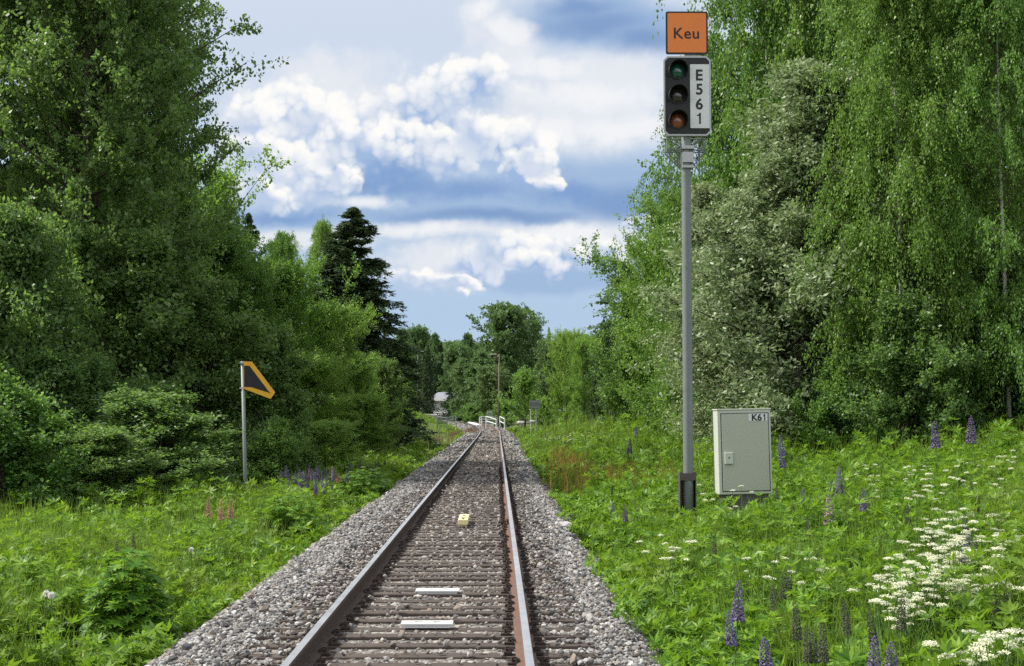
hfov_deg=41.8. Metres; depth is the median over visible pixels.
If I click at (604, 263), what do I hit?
broadleaf tree
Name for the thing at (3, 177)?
broadleaf tree
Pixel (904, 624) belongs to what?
lupin
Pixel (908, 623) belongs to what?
cow parsley
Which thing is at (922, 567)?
cow parsley
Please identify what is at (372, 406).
broadleaf tree
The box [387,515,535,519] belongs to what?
sleeper
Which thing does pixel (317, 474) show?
lupin
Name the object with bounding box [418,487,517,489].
sleeper
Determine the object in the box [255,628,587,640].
sleeper
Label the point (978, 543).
cow parsley
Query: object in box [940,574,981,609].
cow parsley
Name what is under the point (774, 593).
lupin
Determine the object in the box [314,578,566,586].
sleeper
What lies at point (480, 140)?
sky
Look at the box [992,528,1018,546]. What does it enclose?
cow parsley
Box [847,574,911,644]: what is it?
cow parsley
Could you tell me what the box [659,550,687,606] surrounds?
cow parsley
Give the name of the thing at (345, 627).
sleeper
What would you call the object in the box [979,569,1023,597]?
cow parsley
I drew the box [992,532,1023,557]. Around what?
cow parsley
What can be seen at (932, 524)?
cow parsley
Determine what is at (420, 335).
broadleaf tree
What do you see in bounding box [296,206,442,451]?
spruce tree
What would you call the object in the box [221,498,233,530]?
lupin
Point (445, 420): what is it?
steel fence
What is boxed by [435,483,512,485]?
sleeper
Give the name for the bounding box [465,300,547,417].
broadleaf tree
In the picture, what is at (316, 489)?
lupin
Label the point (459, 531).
sleeper
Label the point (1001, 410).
leafy bush
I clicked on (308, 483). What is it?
lupin
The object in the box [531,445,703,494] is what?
red sorrel
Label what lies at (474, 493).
sleeper
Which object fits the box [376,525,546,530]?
sleeper
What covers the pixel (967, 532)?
cow parsley
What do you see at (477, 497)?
sleeper
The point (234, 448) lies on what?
leafy bush
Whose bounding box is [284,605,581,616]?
sleeper
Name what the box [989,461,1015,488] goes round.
cow parsley
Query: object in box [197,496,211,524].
lupin
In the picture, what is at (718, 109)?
birch tree
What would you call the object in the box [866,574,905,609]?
cow parsley
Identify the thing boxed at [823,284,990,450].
leafy bush
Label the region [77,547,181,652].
leafy bush
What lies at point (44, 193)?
broadleaf tree
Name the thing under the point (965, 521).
lupin
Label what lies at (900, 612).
cow parsley
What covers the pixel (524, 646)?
rail
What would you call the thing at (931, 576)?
cow parsley
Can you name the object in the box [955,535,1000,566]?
cow parsley
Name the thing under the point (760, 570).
cow parsley
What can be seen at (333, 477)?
lupin
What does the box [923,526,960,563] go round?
cow parsley
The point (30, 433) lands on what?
leafy bush
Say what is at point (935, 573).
cow parsley
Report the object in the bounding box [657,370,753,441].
leafy bush
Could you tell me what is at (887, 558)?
cow parsley
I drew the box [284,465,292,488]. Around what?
lupin
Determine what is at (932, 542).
lupin
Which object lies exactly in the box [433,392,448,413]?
house
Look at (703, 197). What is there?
willow tree
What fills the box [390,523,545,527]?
sleeper
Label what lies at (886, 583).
cow parsley
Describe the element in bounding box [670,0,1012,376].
birch tree
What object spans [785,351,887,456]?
leafy bush
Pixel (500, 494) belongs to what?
sleeper
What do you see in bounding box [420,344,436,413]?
spruce tree
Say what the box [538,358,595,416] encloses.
broadleaf tree
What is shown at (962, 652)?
cow parsley
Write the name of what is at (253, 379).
speed board
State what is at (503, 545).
sleeper
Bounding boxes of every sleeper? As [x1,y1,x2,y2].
[234,656,604,665]
[235,646,595,659]
[249,636,594,649]
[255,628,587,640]
[266,621,585,631]
[275,613,583,623]
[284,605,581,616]
[292,600,579,609]
[300,594,577,602]
[302,587,571,597]
[312,583,569,591]
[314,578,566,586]
[320,573,563,581]
[327,568,564,576]
[331,565,562,571]
[336,560,560,567]
[343,553,556,559]
[348,549,557,556]
[350,557,559,563]
[352,546,546,552]
[355,543,552,549]
[362,540,549,546]
[365,533,547,537]
[365,538,548,543]
[367,530,544,535]
[367,535,547,540]
[374,528,545,532]
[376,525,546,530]
[380,521,543,525]
[383,517,536,521]
[383,519,539,523]
[387,513,540,517]
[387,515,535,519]
[388,511,533,515]
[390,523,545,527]
[394,508,537,512]
[397,505,524,508]
[397,510,538,513]
[400,506,530,510]
[402,502,533,505]
[403,504,521,507]
[404,499,533,503]
[404,501,531,504]
[406,496,528,499]
[411,492,527,495]
[411,493,530,496]
[411,497,529,500]
[412,498,524,501]
[416,486,522,488]
[416,491,523,493]
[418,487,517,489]
[419,484,524,486]
[419,485,517,487]
[422,488,524,490]
[422,494,531,497]
[423,480,526,483]
[424,482,519,484]
[424,489,519,491]
[430,478,524,480]
[431,481,526,483]
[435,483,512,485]
[439,479,513,481]
[440,490,524,492]
[452,474,519,476]
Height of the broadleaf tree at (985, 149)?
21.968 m
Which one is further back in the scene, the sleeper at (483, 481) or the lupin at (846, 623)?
the sleeper at (483, 481)
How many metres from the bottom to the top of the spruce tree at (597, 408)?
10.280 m
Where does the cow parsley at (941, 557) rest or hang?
on the ground at (443, 436)
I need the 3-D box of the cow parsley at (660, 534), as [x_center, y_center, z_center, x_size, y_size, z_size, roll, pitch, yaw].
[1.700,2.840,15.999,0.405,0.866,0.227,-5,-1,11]
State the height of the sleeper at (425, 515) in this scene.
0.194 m
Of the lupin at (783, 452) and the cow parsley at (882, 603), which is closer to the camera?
the cow parsley at (882, 603)
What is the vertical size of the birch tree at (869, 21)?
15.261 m
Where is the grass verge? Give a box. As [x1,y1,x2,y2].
[0,411,465,665]
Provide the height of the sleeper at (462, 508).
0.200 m
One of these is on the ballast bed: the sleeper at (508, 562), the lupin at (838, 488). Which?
the sleeper at (508, 562)
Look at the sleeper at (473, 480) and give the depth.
35.96 m
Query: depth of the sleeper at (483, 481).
35.58 m
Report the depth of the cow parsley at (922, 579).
10.44 m
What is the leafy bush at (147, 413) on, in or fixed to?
on the ground at (443, 436)
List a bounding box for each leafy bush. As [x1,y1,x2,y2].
[0,183,122,423]
[0,339,143,435]
[0,357,112,520]
[8,423,233,505]
[36,218,275,419]
[63,382,245,501]
[82,376,232,476]
[95,269,278,476]
[185,430,248,485]
[188,312,325,474]
[232,414,317,486]
[293,417,372,473]
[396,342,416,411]
[403,408,432,445]
[452,403,480,423]
[477,399,517,427]
[524,395,556,426]
[619,353,682,425]
[630,305,708,439]
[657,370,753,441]
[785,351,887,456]
[817,259,971,383]
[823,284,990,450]
[909,276,1023,434]
[910,233,1023,434]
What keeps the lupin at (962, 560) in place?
on the ground at (443, 436)
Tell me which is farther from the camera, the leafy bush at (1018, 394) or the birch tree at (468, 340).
the birch tree at (468, 340)
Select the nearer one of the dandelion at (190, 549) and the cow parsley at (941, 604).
the cow parsley at (941, 604)
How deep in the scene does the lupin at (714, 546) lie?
15.46 m
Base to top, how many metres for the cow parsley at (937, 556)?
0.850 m
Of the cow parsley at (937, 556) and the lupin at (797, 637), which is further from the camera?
the cow parsley at (937, 556)
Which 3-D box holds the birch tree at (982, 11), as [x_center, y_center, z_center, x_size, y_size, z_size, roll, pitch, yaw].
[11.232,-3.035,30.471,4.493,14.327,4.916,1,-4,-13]
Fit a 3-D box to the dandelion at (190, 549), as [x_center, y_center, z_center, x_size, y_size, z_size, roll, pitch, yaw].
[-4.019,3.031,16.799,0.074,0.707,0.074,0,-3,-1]
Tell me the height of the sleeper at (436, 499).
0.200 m
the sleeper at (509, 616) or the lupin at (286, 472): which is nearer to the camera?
the sleeper at (509, 616)
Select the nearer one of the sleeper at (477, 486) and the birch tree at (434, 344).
the sleeper at (477, 486)
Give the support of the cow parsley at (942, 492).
on the ground at (443, 436)
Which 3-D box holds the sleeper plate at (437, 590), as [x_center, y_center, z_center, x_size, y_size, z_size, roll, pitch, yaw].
[-0.743,2.582,13.423,0.436,0.042,0.160,0,-3,-1]
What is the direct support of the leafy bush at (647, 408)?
on the ground at (443, 436)
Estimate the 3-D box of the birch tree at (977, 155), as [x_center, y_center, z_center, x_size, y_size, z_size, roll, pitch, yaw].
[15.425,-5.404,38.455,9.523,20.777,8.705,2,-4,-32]
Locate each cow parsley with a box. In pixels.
[636,533,666,587]
[642,546,675,597]
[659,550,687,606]
[675,539,696,588]
[700,492,714,520]
[729,485,753,511]
[741,551,778,602]
[763,570,804,610]
[781,556,817,585]
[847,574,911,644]
[865,573,898,599]
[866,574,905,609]
[869,597,910,654]
[871,589,924,664]
[874,578,906,609]
[880,601,925,650]
[882,606,928,651]
[884,554,927,596]
[889,575,940,623]
[889,614,928,652]
[892,563,937,622]
[894,581,933,644]
[895,494,937,528]
[896,528,947,571]
[898,568,943,634]
[902,541,945,567]
[902,601,949,662]
[904,556,941,593]
[904,592,956,661]
[906,572,953,604]
[917,565,955,600]
[917,571,969,618]
[917,578,967,624]
[920,473,954,507]
[920,518,946,552]
[922,535,950,564]
[922,640,992,665]
[923,484,943,515]
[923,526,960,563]
[925,518,959,564]
[926,540,967,598]
[926,579,964,633]
[927,483,946,511]
[927,554,959,577]
[928,650,982,665]
[931,507,967,553]
[936,554,970,578]
[940,550,983,570]
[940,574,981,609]
[943,520,977,559]
[944,465,968,496]
[946,538,1005,590]
[948,586,978,654]
[950,547,990,578]
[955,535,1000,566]
[956,537,992,561]
[961,529,998,555]
[962,627,1023,665]
[964,546,1005,603]
[965,512,1009,548]
[970,637,1023,665]
[971,582,1010,599]
[977,630,1023,665]
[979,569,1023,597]
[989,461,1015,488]
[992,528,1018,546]
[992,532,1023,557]
[996,450,1015,479]
[1012,586,1023,629]
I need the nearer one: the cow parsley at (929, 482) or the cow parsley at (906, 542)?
the cow parsley at (906, 542)
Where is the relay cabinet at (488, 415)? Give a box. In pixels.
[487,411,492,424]
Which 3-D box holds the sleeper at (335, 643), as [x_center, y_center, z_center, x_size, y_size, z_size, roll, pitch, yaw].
[-0.699,2.472,10.469,2.680,0.200,0.179,0,-3,-1]
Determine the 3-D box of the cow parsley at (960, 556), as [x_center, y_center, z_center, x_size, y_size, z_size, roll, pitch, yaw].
[4.004,2.271,11.570,0.492,1.003,0.401,-1,-4,21]
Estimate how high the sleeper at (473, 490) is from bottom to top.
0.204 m
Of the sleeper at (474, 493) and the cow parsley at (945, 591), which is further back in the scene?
the sleeper at (474, 493)
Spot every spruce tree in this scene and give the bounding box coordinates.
[227,212,260,443]
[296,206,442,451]
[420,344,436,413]
[433,342,445,392]
[585,319,616,424]
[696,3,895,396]
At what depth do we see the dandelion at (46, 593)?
12.98 m
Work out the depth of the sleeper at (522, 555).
16.72 m
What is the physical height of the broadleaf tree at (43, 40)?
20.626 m
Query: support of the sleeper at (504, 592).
on the ballast bed
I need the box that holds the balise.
[458,514,468,526]
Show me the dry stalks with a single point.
(453, 433)
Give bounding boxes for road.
[427,414,450,420]
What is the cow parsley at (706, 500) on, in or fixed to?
on the ground at (443, 436)
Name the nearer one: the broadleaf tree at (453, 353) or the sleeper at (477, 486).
the sleeper at (477, 486)
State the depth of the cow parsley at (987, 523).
13.87 m
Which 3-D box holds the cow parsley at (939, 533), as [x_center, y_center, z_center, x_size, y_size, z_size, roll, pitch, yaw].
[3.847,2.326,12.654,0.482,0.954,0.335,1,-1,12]
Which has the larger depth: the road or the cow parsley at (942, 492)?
the road
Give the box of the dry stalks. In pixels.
[424,424,479,444]
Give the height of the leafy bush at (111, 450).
2.200 m
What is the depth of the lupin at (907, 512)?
14.99 m
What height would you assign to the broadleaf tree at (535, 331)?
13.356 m
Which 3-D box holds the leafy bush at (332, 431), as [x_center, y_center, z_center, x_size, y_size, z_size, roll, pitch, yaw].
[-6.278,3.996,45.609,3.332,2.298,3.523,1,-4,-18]
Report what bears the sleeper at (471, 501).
on the ballast bed
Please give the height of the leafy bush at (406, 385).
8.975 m
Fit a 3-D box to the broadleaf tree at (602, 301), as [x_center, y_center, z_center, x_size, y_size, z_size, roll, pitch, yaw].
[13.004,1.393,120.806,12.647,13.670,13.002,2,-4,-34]
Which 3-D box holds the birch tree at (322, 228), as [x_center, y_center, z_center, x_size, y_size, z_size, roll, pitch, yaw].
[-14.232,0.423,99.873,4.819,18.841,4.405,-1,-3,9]
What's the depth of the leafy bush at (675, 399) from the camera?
50.26 m
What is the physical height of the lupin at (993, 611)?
0.836 m
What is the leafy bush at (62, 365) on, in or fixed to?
on the ground at (443, 436)
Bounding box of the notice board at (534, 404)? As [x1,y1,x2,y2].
[529,400,539,433]
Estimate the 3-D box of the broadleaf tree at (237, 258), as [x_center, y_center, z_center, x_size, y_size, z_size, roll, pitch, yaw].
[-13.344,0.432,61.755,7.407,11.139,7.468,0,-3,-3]
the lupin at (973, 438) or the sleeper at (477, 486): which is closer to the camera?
the lupin at (973, 438)
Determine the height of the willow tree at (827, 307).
9.367 m
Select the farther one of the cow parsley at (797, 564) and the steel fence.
the steel fence
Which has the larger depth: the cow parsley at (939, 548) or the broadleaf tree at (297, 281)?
the broadleaf tree at (297, 281)
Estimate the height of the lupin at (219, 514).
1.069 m
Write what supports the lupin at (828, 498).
on the ground at (443, 436)
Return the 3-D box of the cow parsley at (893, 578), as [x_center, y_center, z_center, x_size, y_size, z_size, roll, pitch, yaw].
[3.183,2.343,10.571,0.400,0.840,0.323,-1,-4,14]
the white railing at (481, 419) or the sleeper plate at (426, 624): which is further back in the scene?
the white railing at (481, 419)
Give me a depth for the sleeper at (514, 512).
23.80 m
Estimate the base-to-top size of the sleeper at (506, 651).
0.204 m
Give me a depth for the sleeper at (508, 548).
17.58 m
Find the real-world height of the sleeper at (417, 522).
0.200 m
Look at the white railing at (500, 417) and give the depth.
123.68 m
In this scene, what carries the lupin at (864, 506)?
on the ground at (443, 436)
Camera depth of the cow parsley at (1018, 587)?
9.52 m
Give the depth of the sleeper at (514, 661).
9.63 m
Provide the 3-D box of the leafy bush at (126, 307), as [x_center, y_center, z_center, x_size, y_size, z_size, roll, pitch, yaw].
[-10.898,0.666,38.188,6.684,8.260,6.774,-1,-3,10]
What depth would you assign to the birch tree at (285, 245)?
91.89 m
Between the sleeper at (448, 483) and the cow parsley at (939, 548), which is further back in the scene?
the sleeper at (448, 483)
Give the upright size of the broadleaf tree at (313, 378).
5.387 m
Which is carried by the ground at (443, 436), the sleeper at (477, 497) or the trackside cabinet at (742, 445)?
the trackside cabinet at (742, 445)
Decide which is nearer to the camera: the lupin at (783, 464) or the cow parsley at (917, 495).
the cow parsley at (917, 495)
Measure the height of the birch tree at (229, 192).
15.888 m
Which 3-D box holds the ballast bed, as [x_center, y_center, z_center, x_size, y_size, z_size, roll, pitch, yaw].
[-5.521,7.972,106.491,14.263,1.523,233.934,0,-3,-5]
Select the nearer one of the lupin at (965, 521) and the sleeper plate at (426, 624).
the sleeper plate at (426, 624)
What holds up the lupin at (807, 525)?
on the ground at (443, 436)
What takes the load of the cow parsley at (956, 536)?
on the ground at (443, 436)
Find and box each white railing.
[479,416,497,426]
[486,416,496,428]
[499,416,504,429]
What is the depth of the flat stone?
21.51 m
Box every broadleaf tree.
[0,0,288,333]
[0,2,134,222]
[3,181,67,333]
[4,0,250,373]
[57,138,295,331]
[185,220,308,421]
[204,246,362,428]
[263,294,382,420]
[269,347,381,447]
[318,349,390,445]
[322,391,408,455]
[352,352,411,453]
[360,306,396,368]
[407,323,440,412]
[434,342,473,391]
[435,339,479,386]
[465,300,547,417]
[469,364,513,424]
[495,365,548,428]
[508,316,548,414]
[531,338,564,414]
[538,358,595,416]
[541,326,590,423]
[557,333,596,422]
[569,187,706,318]
[584,273,661,369]
[584,318,630,425]
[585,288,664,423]
[609,216,706,419]
[635,10,776,194]
[904,40,1020,235]
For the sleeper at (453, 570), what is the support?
on the ballast bed
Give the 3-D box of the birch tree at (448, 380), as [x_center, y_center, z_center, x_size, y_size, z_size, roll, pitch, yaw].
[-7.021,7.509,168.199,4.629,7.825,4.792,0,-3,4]
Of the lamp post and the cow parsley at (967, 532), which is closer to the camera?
the cow parsley at (967, 532)
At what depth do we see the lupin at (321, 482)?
29.34 m
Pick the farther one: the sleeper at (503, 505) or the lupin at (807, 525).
the sleeper at (503, 505)
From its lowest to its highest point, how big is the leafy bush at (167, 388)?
3.369 m
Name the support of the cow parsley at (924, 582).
on the ground at (443, 436)
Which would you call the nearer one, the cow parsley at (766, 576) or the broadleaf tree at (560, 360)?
the cow parsley at (766, 576)
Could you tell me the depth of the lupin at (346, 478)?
33.24 m
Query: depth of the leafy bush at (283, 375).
41.55 m
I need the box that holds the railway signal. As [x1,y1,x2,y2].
[663,11,710,518]
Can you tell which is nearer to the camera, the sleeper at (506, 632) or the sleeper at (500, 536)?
the sleeper at (506, 632)
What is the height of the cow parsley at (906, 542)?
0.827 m
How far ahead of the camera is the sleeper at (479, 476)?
38.16 m
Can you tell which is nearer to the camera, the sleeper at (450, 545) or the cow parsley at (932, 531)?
the cow parsley at (932, 531)
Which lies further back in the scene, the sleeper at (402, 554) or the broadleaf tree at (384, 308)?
the broadleaf tree at (384, 308)
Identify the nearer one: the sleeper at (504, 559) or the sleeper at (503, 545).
the sleeper at (504, 559)
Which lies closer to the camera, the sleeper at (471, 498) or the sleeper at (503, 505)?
the sleeper at (503, 505)
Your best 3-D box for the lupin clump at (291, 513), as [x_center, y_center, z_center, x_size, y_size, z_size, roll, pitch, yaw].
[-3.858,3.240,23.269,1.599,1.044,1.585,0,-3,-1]
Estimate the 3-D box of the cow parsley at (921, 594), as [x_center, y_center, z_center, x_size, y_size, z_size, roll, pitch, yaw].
[3.144,2.365,10.164,0.382,0.837,0.313,1,-4,-13]
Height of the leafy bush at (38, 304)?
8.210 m
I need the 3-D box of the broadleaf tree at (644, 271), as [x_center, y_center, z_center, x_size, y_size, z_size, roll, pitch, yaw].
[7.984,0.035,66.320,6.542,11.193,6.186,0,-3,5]
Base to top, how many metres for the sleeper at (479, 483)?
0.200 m
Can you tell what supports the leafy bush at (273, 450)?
on the ground at (443, 436)
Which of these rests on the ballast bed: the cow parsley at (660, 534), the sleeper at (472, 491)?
the sleeper at (472, 491)
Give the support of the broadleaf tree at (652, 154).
on the ground at (443, 436)
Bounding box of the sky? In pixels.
[0,0,1007,407]
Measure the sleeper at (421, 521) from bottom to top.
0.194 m
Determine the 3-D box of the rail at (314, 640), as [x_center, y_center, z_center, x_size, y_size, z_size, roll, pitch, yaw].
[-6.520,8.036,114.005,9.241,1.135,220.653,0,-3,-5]
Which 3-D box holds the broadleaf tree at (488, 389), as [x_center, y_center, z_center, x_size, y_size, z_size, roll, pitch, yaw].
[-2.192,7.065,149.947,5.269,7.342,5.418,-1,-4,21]
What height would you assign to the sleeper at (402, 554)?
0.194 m
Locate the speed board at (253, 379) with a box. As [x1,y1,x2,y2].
[240,361,274,488]
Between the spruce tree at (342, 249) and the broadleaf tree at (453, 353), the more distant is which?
the broadleaf tree at (453, 353)
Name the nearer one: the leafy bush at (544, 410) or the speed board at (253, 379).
the speed board at (253, 379)
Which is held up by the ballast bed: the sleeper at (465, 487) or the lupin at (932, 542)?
the sleeper at (465, 487)
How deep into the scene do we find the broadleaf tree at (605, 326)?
94.75 m
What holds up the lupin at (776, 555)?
on the ground at (443, 436)
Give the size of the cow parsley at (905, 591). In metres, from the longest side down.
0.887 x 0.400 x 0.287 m
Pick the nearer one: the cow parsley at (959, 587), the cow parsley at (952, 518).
the cow parsley at (959, 587)
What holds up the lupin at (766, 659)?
on the ground at (443, 436)
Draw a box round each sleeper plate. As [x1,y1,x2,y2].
[401,620,452,627]
[415,588,459,593]
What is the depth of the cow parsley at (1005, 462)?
19.23 m
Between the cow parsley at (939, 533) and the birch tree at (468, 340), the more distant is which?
the birch tree at (468, 340)
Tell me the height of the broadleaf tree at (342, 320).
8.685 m
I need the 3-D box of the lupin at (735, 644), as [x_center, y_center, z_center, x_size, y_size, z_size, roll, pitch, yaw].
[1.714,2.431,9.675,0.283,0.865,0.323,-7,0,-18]
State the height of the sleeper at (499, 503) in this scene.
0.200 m
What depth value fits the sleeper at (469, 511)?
24.64 m
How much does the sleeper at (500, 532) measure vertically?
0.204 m
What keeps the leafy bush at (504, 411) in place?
on the ground at (443, 436)
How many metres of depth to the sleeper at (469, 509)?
25.19 m
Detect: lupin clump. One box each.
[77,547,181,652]
[246,490,333,546]
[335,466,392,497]
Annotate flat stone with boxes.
[558,521,571,527]
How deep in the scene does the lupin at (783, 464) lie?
22.77 m
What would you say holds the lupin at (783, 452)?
on the ground at (443, 436)
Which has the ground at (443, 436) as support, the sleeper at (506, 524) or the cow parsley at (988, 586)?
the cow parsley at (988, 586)
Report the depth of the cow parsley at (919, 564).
11.41 m
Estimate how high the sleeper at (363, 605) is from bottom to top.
0.204 m
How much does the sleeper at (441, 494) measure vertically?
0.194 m
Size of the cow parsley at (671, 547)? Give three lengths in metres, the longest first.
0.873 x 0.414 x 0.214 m
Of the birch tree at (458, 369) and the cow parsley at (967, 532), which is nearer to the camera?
the cow parsley at (967, 532)
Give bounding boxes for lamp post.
[491,354,499,426]
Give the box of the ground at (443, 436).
[65,412,602,653]
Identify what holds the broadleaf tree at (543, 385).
on the ground at (443, 436)
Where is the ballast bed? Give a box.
[163,425,646,665]
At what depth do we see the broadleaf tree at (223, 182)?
60.87 m
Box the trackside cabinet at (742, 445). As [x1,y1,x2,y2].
[712,408,772,511]
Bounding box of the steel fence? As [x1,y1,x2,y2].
[437,416,456,429]
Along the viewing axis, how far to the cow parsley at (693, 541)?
14.89 m
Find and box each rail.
[280,420,480,665]
[463,420,537,665]
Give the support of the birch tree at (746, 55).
on the ground at (443, 436)
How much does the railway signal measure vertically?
9.601 m
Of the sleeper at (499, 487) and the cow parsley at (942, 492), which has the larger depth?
the sleeper at (499, 487)
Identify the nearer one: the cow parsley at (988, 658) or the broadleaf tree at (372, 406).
the cow parsley at (988, 658)
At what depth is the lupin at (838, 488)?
17.84 m
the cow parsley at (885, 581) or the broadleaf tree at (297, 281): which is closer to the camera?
the cow parsley at (885, 581)
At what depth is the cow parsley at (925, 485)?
16.74 m
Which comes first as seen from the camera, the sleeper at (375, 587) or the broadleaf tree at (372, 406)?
the sleeper at (375, 587)
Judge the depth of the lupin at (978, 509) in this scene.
15.07 m
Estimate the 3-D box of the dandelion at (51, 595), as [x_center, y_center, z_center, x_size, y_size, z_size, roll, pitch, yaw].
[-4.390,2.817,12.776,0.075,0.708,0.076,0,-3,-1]
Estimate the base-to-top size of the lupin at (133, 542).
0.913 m
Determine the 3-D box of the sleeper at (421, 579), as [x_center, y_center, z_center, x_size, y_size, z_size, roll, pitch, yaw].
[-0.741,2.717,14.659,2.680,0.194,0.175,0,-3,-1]
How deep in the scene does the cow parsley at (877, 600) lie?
9.91 m
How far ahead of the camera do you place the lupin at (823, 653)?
8.75 m
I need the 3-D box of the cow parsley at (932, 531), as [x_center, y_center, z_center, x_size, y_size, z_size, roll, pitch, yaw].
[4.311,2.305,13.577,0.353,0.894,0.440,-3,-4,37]
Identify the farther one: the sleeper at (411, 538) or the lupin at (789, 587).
the sleeper at (411, 538)
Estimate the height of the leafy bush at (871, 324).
5.771 m
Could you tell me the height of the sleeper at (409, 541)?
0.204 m
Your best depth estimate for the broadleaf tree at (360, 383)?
69.41 m
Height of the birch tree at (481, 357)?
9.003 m
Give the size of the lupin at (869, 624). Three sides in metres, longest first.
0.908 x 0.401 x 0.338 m
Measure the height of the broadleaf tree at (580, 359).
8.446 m
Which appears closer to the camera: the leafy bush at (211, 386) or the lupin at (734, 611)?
the lupin at (734, 611)
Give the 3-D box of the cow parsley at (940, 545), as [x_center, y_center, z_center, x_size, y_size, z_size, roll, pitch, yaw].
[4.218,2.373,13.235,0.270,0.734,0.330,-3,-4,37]
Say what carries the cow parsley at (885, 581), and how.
on the ground at (443, 436)
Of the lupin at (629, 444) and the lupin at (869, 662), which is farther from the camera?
the lupin at (629, 444)
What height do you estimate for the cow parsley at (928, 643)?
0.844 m
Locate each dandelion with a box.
[43,590,49,633]
[48,592,54,633]
[188,547,193,567]
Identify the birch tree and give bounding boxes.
[192,165,258,278]
[262,230,305,343]
[304,214,337,303]
[390,327,418,409]
[420,332,446,392]
[437,362,466,420]
[447,357,474,421]
[457,350,501,422]
[458,331,479,388]
[624,51,755,424]
[629,0,871,413]
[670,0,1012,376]
[775,0,1019,452]
[808,0,1023,376]
[891,23,1023,272]
[895,0,1023,436]
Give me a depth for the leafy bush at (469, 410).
149.68 m
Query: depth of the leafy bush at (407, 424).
87.80 m
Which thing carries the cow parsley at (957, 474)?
on the ground at (443, 436)
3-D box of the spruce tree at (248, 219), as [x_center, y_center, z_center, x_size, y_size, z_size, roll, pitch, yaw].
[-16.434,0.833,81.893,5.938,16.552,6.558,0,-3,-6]
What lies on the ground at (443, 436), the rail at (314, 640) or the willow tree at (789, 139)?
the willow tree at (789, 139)
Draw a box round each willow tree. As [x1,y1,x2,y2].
[625,56,945,458]
[636,174,829,449]
[747,140,860,422]
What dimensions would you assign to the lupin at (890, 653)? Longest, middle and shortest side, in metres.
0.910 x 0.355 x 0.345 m
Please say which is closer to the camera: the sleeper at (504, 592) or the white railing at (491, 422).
the sleeper at (504, 592)
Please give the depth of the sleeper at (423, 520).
22.65 m
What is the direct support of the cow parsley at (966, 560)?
on the ground at (443, 436)
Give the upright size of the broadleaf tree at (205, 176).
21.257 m
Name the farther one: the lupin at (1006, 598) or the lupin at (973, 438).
the lupin at (973, 438)
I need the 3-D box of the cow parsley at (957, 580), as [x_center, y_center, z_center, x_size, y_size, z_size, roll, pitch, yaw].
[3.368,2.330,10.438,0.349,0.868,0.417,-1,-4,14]
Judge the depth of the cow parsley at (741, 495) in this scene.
20.55 m
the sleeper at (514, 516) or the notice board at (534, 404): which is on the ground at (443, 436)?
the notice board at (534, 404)
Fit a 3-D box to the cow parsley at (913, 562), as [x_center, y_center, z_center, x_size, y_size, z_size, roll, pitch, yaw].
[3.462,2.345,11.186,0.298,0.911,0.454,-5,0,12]
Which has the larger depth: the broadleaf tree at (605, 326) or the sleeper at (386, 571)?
the broadleaf tree at (605, 326)
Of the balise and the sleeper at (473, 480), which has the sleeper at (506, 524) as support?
the balise
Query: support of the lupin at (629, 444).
on the ground at (443, 436)
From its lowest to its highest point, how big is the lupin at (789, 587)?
0.910 m
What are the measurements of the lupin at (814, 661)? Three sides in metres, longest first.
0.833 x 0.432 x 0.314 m
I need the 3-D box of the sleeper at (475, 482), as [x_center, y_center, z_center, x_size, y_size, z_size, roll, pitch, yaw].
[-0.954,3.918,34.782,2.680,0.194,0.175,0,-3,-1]
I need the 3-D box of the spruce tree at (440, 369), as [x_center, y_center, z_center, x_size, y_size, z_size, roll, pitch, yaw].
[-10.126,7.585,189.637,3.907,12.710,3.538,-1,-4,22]
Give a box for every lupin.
[131,532,135,557]
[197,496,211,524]
[217,499,232,539]
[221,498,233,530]
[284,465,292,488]
[306,474,309,491]
[311,480,318,504]
[315,466,319,480]
[316,480,329,505]
[330,468,335,487]
[339,472,350,492]
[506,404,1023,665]
[613,440,631,471]
[709,581,758,665]
[711,538,716,567]
[725,611,754,665]
[759,637,772,665]
[768,571,786,630]
[770,581,784,629]
[773,436,785,477]
[774,544,779,576]
[775,488,778,507]
[778,446,806,492]
[778,567,792,626]
[792,603,802,663]
[803,625,811,665]
[805,518,811,546]
[809,628,820,665]
[817,621,829,665]
[824,497,837,542]
[834,467,853,520]
[841,601,851,664]
[849,488,874,532]
[867,607,878,664]
[867,635,880,665]
[885,641,897,665]
[888,594,906,665]
[900,502,912,551]
[923,421,953,485]
[929,529,935,550]
[960,534,970,576]
[962,516,969,540]
[965,416,994,477]
[975,495,981,514]
[991,586,1017,655]
[1004,586,1012,625]
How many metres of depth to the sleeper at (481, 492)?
30.64 m
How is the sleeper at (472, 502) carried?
on the ballast bed

